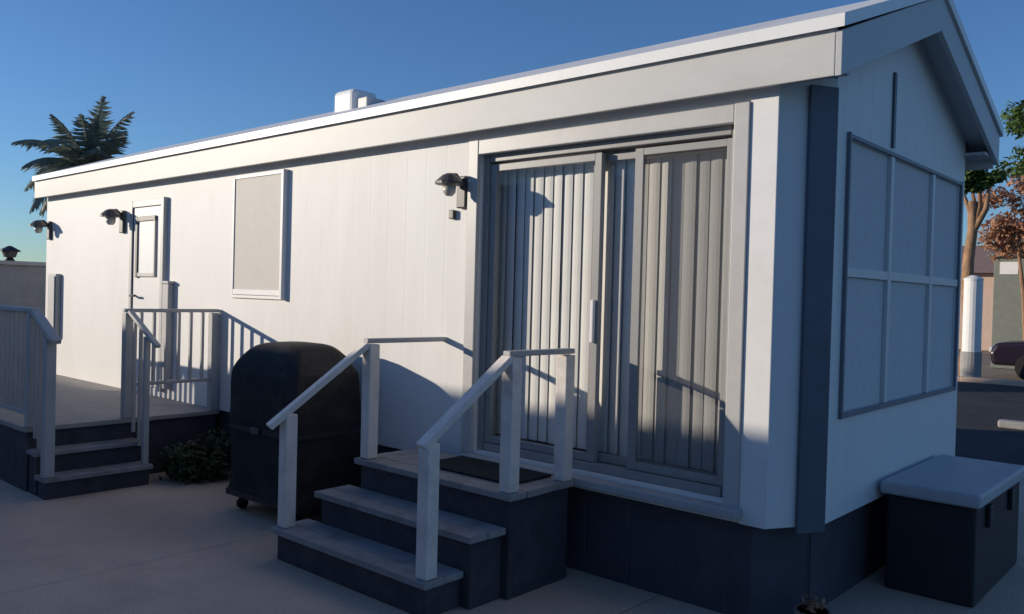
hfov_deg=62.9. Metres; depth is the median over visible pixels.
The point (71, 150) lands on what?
palm tree
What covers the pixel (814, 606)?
flower pot
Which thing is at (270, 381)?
covered grill
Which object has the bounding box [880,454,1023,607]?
storage box
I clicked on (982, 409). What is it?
road
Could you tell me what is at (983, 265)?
stucco house
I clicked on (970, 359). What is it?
white post
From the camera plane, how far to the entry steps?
4.60 m
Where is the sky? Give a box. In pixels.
[0,0,1023,261]
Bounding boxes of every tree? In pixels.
[11,95,134,216]
[958,169,1006,375]
[976,175,1023,339]
[992,100,1023,187]
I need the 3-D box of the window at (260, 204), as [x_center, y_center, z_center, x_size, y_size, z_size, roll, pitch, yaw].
[-2.152,-0.607,7.191,0.843,1.076,0.135,2,1,42]
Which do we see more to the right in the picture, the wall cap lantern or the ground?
the ground
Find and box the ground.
[958,349,1023,380]
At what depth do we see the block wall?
11.80 m
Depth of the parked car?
19.48 m
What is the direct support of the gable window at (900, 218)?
in the mobile home
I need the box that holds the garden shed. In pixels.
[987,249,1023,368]
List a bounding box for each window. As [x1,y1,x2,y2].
[231,169,288,299]
[838,131,962,418]
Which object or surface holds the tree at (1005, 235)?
on the ground
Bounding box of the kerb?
[958,376,1023,386]
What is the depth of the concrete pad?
4.75 m
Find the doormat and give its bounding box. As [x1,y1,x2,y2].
[439,456,550,483]
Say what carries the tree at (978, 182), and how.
on the ground
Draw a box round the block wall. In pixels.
[0,260,45,314]
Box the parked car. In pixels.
[989,340,1023,379]
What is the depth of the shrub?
6.93 m
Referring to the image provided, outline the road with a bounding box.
[955,381,1023,464]
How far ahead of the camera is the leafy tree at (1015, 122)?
26.63 m
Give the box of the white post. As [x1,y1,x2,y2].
[960,275,983,376]
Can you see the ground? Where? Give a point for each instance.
(987, 371)
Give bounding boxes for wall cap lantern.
[0,246,20,260]
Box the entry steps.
[266,337,574,613]
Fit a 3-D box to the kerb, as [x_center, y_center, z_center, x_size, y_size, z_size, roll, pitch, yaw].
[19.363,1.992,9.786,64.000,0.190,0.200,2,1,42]
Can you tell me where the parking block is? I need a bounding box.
[998,419,1023,429]
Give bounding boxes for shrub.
[151,427,230,484]
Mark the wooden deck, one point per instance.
(62, 436)
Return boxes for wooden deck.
[0,305,219,499]
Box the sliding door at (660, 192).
[460,101,779,519]
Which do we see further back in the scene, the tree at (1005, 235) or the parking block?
the tree at (1005, 235)
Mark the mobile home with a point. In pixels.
(727, 264)
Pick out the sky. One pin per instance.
(187, 70)
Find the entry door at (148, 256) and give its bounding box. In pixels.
[128,197,167,391]
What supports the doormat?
on the entry steps
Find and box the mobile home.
[29,0,1003,613]
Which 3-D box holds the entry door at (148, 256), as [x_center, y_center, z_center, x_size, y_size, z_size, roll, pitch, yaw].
[-3.725,-0.135,8.573,0.830,1.930,0.156,2,1,42]
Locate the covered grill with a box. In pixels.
[226,341,361,520]
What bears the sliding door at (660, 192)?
in the mobile home
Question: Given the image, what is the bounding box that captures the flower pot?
[794,591,831,613]
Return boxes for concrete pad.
[0,466,1023,613]
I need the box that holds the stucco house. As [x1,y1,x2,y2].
[959,245,1002,350]

